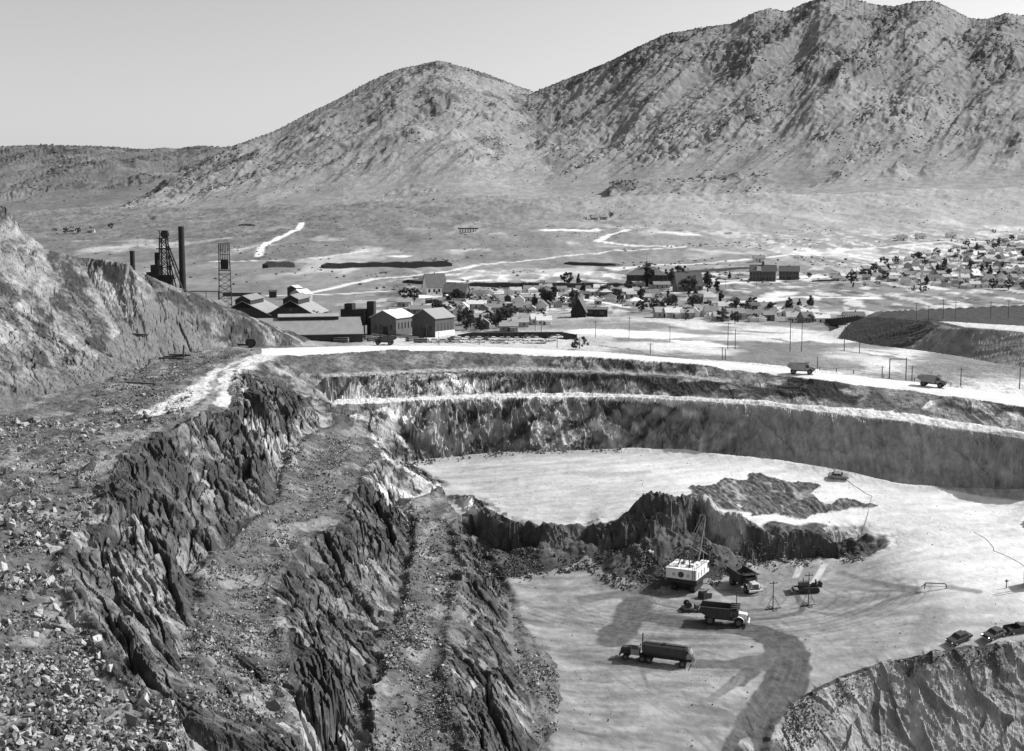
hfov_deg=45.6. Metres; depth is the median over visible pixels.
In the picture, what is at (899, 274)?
house
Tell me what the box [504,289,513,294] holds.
house
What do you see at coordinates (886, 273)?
tree
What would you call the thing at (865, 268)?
house
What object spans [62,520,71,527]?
boulder
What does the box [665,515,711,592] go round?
power shovel
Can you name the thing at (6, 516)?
boulder
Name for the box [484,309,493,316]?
shed
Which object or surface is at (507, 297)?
shed
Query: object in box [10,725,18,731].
boulder
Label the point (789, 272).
school building
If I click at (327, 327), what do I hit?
long shed
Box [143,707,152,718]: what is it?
boulder
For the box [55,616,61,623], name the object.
boulder
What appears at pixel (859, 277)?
house
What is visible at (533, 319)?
house
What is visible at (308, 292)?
yard building
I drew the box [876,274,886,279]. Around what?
house
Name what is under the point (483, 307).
house
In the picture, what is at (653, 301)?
tree
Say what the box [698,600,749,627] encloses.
haul truck
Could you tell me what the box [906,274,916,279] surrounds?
house
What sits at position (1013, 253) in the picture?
house
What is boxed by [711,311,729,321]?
house
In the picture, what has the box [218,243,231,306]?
lattice tower
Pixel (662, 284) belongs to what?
house
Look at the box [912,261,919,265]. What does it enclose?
house
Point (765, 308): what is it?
house
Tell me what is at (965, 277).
house
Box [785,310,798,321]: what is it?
house
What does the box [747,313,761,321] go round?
house
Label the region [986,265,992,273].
tree
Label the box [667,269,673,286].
tree
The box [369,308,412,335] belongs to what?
gabled hall
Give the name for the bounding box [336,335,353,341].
door
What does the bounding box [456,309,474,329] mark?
tree
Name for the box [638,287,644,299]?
tree
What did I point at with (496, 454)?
rubble
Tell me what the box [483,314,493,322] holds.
tree
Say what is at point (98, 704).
boulder
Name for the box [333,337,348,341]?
lumber stack
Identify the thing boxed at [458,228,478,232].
trestle bridge
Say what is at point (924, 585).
pipe frame
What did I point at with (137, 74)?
sky
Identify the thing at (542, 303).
house
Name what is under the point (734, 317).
tree
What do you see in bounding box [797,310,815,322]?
house
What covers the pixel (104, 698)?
boulder
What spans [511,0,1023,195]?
mountain ridge
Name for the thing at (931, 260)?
house
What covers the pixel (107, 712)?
boulder
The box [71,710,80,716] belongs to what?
boulder
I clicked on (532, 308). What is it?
shed
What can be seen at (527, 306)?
house
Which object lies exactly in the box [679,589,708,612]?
cable sled
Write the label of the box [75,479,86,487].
boulder
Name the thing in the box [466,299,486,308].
house
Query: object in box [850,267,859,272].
house
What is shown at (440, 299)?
shed
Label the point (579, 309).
barn
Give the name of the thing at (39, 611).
boulder
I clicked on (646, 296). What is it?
shed
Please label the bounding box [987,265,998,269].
house
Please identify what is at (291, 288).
yard building
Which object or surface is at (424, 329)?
door
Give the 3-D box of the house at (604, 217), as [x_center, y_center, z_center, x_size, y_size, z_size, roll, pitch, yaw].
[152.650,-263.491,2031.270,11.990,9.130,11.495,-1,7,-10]
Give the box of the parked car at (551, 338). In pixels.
[545,337,556,340]
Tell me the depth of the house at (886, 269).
1075.94 m
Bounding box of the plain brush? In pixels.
[20,192,1019,290]
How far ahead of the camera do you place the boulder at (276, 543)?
220.58 m
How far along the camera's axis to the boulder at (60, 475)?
209.23 m
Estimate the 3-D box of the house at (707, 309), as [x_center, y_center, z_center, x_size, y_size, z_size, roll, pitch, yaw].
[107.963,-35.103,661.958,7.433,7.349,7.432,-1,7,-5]
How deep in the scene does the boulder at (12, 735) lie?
106.11 m
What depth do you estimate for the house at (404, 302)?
737.15 m
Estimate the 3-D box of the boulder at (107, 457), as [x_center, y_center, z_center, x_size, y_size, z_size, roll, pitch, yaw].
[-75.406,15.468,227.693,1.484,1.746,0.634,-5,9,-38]
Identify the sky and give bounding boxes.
[0,0,1023,148]
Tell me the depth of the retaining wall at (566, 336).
511.47 m
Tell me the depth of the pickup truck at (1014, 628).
211.49 m
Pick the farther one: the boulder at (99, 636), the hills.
the hills
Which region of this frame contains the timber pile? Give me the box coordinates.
[159,345,190,359]
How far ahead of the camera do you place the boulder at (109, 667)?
123.14 m
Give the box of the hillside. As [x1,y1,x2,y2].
[0,207,224,417]
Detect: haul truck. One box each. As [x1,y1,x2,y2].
[373,335,396,344]
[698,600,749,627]
[726,564,763,593]
[787,362,815,374]
[916,374,947,387]
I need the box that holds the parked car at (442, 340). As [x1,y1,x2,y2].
[436,338,448,342]
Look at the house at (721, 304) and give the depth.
706.91 m
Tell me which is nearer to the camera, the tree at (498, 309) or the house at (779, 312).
the tree at (498, 309)
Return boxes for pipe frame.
[921,582,946,588]
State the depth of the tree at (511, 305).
641.10 m
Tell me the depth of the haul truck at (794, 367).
343.98 m
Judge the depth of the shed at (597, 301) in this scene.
753.02 m
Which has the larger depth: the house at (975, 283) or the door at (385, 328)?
the house at (975, 283)
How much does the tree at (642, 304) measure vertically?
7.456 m
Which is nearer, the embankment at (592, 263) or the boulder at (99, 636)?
the boulder at (99, 636)
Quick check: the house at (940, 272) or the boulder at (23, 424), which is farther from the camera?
the house at (940, 272)
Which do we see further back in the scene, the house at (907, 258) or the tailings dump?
the house at (907, 258)
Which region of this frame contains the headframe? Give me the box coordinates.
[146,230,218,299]
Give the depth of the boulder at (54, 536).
171.70 m
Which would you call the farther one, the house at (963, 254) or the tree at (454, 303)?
the house at (963, 254)
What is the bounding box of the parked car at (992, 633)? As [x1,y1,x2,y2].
[980,626,1007,640]
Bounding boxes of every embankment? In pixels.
[262,261,294,267]
[321,261,451,268]
[402,279,469,285]
[468,282,621,287]
[564,261,619,265]
[684,267,748,271]
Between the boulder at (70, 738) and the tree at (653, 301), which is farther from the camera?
the tree at (653, 301)
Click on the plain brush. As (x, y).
(494, 289)
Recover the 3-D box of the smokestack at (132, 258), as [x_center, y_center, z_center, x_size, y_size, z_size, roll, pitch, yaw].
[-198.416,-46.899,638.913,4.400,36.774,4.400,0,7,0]
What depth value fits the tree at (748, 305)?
652.90 m
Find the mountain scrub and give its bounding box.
[0,0,1023,207]
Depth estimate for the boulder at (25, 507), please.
184.37 m
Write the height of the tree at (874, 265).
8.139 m
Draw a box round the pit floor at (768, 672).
[410,448,1023,750]
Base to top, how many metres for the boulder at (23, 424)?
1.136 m
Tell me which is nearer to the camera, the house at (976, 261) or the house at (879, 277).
the house at (879, 277)
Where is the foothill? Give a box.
[609,67,1023,196]
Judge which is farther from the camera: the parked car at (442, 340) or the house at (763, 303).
the house at (763, 303)
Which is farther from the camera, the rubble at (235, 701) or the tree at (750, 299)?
the tree at (750, 299)
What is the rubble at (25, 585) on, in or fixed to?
on the pit wall at (186, 498)
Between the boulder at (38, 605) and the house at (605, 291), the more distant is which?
the house at (605, 291)
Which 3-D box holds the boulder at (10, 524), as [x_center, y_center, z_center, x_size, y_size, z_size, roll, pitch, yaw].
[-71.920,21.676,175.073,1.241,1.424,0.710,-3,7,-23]
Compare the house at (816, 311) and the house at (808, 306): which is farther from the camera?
the house at (808, 306)
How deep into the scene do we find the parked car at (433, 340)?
487.90 m
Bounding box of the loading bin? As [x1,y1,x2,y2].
[340,301,386,335]
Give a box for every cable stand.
[765,581,780,609]
[800,573,815,606]
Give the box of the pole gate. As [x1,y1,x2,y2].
[889,358,906,379]
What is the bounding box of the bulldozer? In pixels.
[791,577,822,594]
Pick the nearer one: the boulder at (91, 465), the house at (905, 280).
the boulder at (91, 465)
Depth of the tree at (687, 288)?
834.50 m
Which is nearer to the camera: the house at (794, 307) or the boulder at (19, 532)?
the boulder at (19, 532)
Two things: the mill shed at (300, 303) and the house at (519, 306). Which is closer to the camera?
the mill shed at (300, 303)
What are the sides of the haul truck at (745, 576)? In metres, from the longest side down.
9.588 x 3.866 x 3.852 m
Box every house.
[87,228,95,232]
[396,296,412,306]
[405,304,431,313]
[442,282,470,297]
[452,303,468,316]
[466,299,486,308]
[471,290,484,295]
[473,312,489,321]
[478,303,492,310]
[480,293,494,302]
[483,293,498,300]
[486,302,506,312]
[499,319,518,331]
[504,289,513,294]
[507,317,528,326]
[508,302,522,311]
[509,287,521,293]
[514,294,524,302]
[518,312,535,323]
[521,284,540,292]
[521,293,537,300]
[523,299,531,309]
[525,303,537,310]
[527,286,537,292]
[530,312,542,324]
[535,299,549,310]
[535,314,551,324]
[552,286,566,291]
[567,286,579,295]
[575,284,590,290]
[586,288,599,294]
[593,283,605,288]
[599,215,606,219]
[599,287,611,294]
[604,292,616,300]
[615,284,626,289]
[621,287,633,294]
[626,295,643,305]
[631,280,645,286]
[632,286,643,291]
[648,280,670,288]
[648,298,662,306]
[652,305,672,317]
[664,306,681,317]
[672,271,703,291]
[691,305,699,316]
[694,303,708,309]
[699,307,721,315]
[702,304,718,315]
[704,312,711,319]
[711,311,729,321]
[716,300,732,308]
[725,306,746,319]
[745,308,761,318]
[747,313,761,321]
[752,254,765,262]
[757,306,776,316]
[758,313,766,321]
[760,301,772,305]
[777,308,784,315]
[781,305,796,309]
[783,306,795,316]
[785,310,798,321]
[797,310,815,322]
[799,308,819,313]
[802,303,817,308]
[814,313,830,322]
[831,275,842,280]
[836,310,865,317]
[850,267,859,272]
[853,274,861,280]
[860,273,870,279]
[862,266,870,270]
[876,262,885,268]
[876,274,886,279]
[878,266,888,272]
[887,275,898,280]
[888,272,903,277]
[896,234,907,240]
[900,276,911,282]
[903,262,911,267]
[904,256,911,260]
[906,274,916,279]
[910,266,920,271]
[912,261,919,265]
[913,270,921,277]
[914,233,926,238]
[920,279,927,284]
[923,250,930,255]
[924,258,935,262]
[927,273,940,280]
[930,280,941,285]
[934,256,941,261]
[934,270,945,274]
[940,273,951,279]
[941,281,949,286]
[945,232,956,238]
[945,252,953,257]
[948,257,960,261]
[948,262,957,267]
[951,273,958,278]
[951,280,962,286]
[959,268,969,275]
[959,273,969,280]
[960,282,972,288]
[961,252,971,257]
[963,256,970,261]
[968,280,980,287]
[970,268,980,272]
[970,272,982,278]
[971,259,982,263]
[977,250,986,254]
[981,280,993,287]
[982,259,991,263]
[982,273,995,280]
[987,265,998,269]
[988,249,995,254]
[989,257,996,261]
[994,281,1007,287]
[995,246,1002,251]
[996,272,1006,279]
[1001,254,1008,258]
[1002,268,1010,274]
[1005,246,1015,251]
[1007,243,1016,246]
[1007,273,1019,280]
[1008,251,1017,256]
[1014,264,1023,269]
[1015,279,1023,283]
[1017,234,1023,239]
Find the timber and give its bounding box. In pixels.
[126,381,155,384]
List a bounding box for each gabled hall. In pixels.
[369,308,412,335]
[410,307,455,337]
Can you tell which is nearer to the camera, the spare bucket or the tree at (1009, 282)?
the spare bucket
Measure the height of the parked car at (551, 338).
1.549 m
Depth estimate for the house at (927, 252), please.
1312.76 m
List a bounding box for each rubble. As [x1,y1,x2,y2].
[0,388,192,750]
[91,346,254,418]
[177,426,378,740]
[340,369,604,398]
[349,505,463,750]
[400,443,639,466]
[475,545,610,587]
[512,612,559,739]
[604,541,726,594]
[723,538,864,576]
[780,645,1017,750]
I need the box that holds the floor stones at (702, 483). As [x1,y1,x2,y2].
[435,455,970,545]
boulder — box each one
[0,561,7,570]
[0,583,6,590]
[0,702,11,708]
[3,469,10,473]
[3,513,10,520]
[6,521,15,528]
[6,626,16,635]
[7,467,14,473]
[8,576,19,585]
[9,707,18,715]
[9,729,15,738]
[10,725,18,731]
[11,514,19,520]
[12,534,20,538]
[13,530,23,536]
[19,422,28,426]
[21,504,29,510]
[22,702,35,711]
[25,477,33,483]
[25,606,34,611]
[26,588,35,601]
[31,631,38,637]
[33,611,44,617]
[34,432,41,437]
[34,663,43,672]
[35,609,42,613]
[35,687,49,693]
[36,603,42,608]
[37,587,46,594]
[39,495,46,501]
[41,571,47,578]
[41,622,53,628]
[41,676,49,681]
[43,575,55,585]
[47,698,55,706]
[49,546,62,554]
[50,534,57,540]
[51,622,65,631]
[52,581,58,587]
[52,603,60,612]
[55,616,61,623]
[56,542,63,552]
[57,473,65,477]
[57,742,64,748]
[59,504,69,510]
[59,611,66,616]
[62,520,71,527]
[63,623,73,634]
[64,684,72,694]
[64,735,74,741]
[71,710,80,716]
[73,505,81,510]
[74,512,80,520]
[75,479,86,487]
[79,460,96,471]
[82,510,89,517]
[92,702,102,707]
[93,634,101,643]
[98,707,114,718]
[101,686,108,692]
[101,696,111,702]
[104,454,111,459]
[107,664,112,671]
[121,690,128,701]
[125,703,130,710]
[125,713,139,730]
[136,692,150,708]
[140,687,150,694]
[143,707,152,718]
[144,732,151,741]
[268,699,279,711]
[273,539,280,547]
[281,491,293,498]
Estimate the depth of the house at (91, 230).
1975.83 m
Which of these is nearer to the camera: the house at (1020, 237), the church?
the church
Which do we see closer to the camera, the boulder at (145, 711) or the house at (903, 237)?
the boulder at (145, 711)
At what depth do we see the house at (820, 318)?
621.74 m
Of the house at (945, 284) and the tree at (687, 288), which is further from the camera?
the house at (945, 284)
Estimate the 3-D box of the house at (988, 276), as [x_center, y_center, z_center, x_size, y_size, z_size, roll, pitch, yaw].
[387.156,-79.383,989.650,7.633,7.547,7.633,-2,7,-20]
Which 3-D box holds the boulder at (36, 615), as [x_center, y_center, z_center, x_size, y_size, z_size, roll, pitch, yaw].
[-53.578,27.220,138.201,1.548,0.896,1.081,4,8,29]
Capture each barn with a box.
[570,295,587,317]
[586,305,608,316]
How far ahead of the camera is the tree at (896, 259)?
1170.94 m
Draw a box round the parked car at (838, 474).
[827,471,849,479]
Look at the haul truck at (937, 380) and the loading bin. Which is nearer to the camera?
the haul truck at (937, 380)
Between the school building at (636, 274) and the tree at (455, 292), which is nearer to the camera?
the tree at (455, 292)
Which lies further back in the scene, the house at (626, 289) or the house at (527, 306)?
the house at (626, 289)
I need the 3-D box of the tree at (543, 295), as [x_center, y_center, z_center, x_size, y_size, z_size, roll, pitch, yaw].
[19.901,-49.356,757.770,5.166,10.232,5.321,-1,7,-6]
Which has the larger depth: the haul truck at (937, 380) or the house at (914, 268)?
the house at (914, 268)
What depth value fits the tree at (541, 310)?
658.39 m
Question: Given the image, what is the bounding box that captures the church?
[421,272,446,294]
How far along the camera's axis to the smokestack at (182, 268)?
596.20 m
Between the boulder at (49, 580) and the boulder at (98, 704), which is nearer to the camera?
the boulder at (98, 704)
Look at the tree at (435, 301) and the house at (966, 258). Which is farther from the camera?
the house at (966, 258)
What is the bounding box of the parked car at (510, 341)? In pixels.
[503,339,515,343]
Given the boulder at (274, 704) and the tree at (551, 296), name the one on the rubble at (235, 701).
the boulder at (274, 704)
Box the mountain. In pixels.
[118,61,561,208]
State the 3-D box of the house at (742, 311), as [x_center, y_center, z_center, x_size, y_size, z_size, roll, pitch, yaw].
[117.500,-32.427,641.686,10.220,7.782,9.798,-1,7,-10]
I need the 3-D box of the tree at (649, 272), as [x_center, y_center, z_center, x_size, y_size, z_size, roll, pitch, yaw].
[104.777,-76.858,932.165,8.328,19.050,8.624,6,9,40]
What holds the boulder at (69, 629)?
on the rubble at (25, 585)
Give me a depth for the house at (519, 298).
756.67 m
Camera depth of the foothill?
2623.77 m
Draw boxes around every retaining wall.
[457,331,576,339]
[812,279,843,281]
[825,315,864,325]
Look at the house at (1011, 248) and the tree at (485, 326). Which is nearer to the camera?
the tree at (485, 326)
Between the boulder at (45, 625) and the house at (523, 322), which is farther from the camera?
the house at (523, 322)
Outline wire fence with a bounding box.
[819,367,950,386]
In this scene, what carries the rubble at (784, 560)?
on the pit floor at (768, 672)
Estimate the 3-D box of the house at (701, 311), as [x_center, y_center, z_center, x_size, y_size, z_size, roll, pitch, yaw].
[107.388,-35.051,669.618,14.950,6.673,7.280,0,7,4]
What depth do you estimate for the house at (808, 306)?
686.65 m
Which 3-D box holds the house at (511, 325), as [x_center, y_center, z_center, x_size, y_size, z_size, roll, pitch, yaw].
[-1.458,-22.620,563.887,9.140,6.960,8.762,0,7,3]
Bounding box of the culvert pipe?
[245,338,255,347]
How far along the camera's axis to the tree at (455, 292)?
806.62 m
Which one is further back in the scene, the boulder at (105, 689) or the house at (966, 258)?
the house at (966, 258)
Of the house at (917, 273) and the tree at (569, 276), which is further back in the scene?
the house at (917, 273)
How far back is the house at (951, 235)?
1558.03 m
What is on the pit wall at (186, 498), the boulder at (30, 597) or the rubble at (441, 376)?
the rubble at (441, 376)
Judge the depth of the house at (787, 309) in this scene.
666.66 m
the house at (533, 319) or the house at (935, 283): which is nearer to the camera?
the house at (533, 319)
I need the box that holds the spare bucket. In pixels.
[697,588,711,599]
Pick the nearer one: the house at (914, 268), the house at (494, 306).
the house at (494, 306)
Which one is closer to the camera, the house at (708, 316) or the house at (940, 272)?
the house at (708, 316)
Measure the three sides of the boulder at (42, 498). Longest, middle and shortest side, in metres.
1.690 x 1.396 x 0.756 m
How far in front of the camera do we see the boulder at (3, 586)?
146.94 m
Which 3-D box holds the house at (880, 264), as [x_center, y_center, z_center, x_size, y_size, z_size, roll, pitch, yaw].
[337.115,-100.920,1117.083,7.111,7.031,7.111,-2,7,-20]
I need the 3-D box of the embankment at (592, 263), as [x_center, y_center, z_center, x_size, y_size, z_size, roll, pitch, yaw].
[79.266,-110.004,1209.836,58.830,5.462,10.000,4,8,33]
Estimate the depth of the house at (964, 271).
1051.74 m
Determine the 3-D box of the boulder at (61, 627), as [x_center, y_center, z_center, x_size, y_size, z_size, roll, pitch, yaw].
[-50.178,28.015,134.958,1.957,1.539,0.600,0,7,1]
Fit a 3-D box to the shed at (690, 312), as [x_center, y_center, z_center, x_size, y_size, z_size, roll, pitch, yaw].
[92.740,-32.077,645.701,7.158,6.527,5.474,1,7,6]
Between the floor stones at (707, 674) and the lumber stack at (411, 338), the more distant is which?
the lumber stack at (411, 338)
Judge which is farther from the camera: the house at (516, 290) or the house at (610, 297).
the house at (516, 290)
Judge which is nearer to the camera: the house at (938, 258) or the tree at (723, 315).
the tree at (723, 315)
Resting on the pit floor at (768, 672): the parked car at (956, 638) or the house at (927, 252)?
the parked car at (956, 638)
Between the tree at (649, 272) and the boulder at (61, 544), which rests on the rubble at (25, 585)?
the boulder at (61, 544)
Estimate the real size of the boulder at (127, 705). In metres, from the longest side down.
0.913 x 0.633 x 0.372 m
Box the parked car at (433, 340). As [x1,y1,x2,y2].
[427,338,437,342]
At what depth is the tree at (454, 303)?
695.55 m
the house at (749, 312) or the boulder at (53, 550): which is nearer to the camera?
the boulder at (53, 550)
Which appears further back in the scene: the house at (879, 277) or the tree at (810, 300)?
the house at (879, 277)
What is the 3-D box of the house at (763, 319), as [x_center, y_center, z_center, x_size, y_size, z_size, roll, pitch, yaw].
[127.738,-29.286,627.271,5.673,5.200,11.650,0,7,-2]
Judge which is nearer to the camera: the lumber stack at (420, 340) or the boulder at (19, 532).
the boulder at (19, 532)
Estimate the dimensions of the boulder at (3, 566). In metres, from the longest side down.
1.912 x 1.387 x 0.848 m
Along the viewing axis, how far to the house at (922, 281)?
934.62 m
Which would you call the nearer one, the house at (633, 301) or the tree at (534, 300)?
the tree at (534, 300)
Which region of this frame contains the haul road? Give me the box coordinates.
[262,345,1023,406]
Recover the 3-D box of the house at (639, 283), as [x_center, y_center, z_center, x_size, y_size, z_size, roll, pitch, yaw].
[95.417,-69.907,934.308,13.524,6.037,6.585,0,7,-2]
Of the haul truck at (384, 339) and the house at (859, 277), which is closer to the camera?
the haul truck at (384, 339)
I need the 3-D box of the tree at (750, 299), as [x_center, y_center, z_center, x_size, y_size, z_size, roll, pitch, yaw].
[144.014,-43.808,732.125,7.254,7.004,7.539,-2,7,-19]
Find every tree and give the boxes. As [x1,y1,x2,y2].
[397,287,408,297]
[408,287,420,300]
[430,299,442,307]
[448,301,456,306]
[451,289,461,297]
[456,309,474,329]
[465,292,471,299]
[474,323,486,329]
[476,314,484,330]
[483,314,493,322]
[489,295,496,302]
[491,315,498,327]
[495,307,509,315]
[496,310,504,322]
[498,309,510,319]
[499,303,517,316]
[531,294,537,305]
[538,308,545,314]
[540,288,547,300]
[545,290,556,299]
[547,292,553,300]
[551,284,557,294]
[560,272,573,282]
[567,297,574,307]
[569,288,575,298]
[570,336,588,348]
[576,274,581,282]
[580,282,585,290]
[598,284,610,289]
[612,289,621,297]
[622,281,635,287]
[636,300,647,310]
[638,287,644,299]
[643,263,654,283]
[648,297,659,307]
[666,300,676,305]
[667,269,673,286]
[671,265,686,274]
[678,275,697,295]
[687,294,701,306]
[702,271,713,291]
[713,278,719,292]
[716,308,729,321]
[718,291,723,300]
[729,311,742,323]
[738,303,755,308]
[745,297,757,302]
[785,297,792,307]
[806,295,813,305]
[846,271,856,283]
[870,263,877,271]
[879,257,888,263]
[881,271,889,278]
[892,256,899,262]
[924,275,928,284]
[941,257,946,265]
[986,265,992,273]
[988,278,998,288]
[1003,279,1015,289]
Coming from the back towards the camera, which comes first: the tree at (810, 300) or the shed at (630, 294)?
the shed at (630, 294)
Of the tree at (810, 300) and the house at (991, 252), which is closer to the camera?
the tree at (810, 300)
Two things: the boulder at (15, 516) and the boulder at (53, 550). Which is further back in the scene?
the boulder at (15, 516)
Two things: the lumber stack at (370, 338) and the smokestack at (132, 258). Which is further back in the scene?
the smokestack at (132, 258)
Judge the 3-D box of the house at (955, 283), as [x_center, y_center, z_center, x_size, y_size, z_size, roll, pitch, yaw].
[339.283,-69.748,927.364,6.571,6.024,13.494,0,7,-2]
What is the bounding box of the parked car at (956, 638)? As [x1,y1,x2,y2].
[945,630,972,645]
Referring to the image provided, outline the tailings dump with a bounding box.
[837,305,1023,366]
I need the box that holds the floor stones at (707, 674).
[500,561,1011,746]
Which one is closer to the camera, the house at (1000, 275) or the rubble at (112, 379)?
the rubble at (112, 379)
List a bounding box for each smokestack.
[129,251,134,269]
[178,226,185,289]
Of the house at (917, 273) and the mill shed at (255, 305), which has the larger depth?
the house at (917, 273)
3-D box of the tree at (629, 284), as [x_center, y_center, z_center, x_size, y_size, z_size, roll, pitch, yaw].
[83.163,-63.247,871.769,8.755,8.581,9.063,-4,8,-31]
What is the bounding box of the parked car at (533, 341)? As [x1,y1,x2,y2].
[527,340,539,343]
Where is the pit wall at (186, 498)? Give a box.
[0,206,1023,750]
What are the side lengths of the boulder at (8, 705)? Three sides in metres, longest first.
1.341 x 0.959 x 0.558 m
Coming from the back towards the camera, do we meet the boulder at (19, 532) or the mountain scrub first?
the mountain scrub
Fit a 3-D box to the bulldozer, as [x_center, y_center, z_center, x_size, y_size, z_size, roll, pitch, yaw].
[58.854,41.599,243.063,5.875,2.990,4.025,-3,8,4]
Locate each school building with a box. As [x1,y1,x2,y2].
[626,261,666,285]
[749,261,776,281]
[778,265,799,279]
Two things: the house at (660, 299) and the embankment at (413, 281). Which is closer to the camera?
the house at (660, 299)
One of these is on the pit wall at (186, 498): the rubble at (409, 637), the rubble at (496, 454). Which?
the rubble at (409, 637)
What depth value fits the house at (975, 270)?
1058.18 m
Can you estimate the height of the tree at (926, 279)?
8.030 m
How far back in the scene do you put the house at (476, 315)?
626.63 m
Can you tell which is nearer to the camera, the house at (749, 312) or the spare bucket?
the spare bucket
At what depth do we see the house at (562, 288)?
885.72 m
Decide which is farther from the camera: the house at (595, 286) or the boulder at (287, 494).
the house at (595, 286)
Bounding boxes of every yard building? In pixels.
[213,300,228,306]
[223,291,261,295]
[268,290,276,297]
[287,285,302,295]
[290,289,312,299]
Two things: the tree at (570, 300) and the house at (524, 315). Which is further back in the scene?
the tree at (570, 300)
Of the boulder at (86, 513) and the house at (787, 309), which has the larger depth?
the house at (787, 309)
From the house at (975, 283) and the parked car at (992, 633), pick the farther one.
the house at (975, 283)
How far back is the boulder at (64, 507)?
188.35 m
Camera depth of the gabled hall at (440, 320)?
529.98 m
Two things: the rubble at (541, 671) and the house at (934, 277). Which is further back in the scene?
the house at (934, 277)
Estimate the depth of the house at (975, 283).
916.87 m
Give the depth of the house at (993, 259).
1230.70 m
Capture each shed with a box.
[230,293,277,317]
[257,313,363,341]
[268,292,328,317]
[425,298,432,302]
[438,297,447,301]
[476,293,486,299]
[482,318,489,328]
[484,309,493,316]
[504,294,510,301]
[529,305,535,311]
[553,300,561,307]
[579,291,589,298]
[594,298,602,304]
[625,291,636,298]
[640,294,651,301]
[680,309,693,318]
[730,296,740,302]
[748,302,760,308]
[761,311,774,320]
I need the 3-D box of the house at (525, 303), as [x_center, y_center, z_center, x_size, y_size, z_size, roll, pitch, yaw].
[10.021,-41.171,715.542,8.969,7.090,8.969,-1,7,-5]
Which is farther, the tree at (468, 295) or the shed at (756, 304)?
the tree at (468, 295)
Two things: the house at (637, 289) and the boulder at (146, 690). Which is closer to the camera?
the boulder at (146, 690)
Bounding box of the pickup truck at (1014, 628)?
[1002,621,1023,634]
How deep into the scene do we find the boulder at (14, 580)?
148.62 m
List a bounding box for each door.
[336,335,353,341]
[383,326,387,334]
[423,328,427,336]
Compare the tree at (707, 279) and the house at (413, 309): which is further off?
the tree at (707, 279)
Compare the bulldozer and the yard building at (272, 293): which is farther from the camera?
the yard building at (272, 293)
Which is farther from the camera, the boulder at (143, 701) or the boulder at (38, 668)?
the boulder at (38, 668)
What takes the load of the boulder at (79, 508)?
on the rubble at (25, 585)
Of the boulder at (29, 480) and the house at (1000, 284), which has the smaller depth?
the boulder at (29, 480)
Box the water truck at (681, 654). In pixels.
[618,633,695,667]
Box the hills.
[0,145,230,211]
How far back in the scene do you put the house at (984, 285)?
912.01 m
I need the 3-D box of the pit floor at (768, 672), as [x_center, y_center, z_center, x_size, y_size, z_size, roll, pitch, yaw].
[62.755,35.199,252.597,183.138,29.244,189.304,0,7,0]
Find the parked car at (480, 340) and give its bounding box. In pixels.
[475,339,486,342]
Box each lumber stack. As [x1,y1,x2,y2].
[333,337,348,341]
[367,337,377,340]
[405,336,417,341]
[414,338,426,342]
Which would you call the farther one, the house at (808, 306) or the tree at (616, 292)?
the tree at (616, 292)
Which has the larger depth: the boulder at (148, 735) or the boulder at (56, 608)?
the boulder at (56, 608)
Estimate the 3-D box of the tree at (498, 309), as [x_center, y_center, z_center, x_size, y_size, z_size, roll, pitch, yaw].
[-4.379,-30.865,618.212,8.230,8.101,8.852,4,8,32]

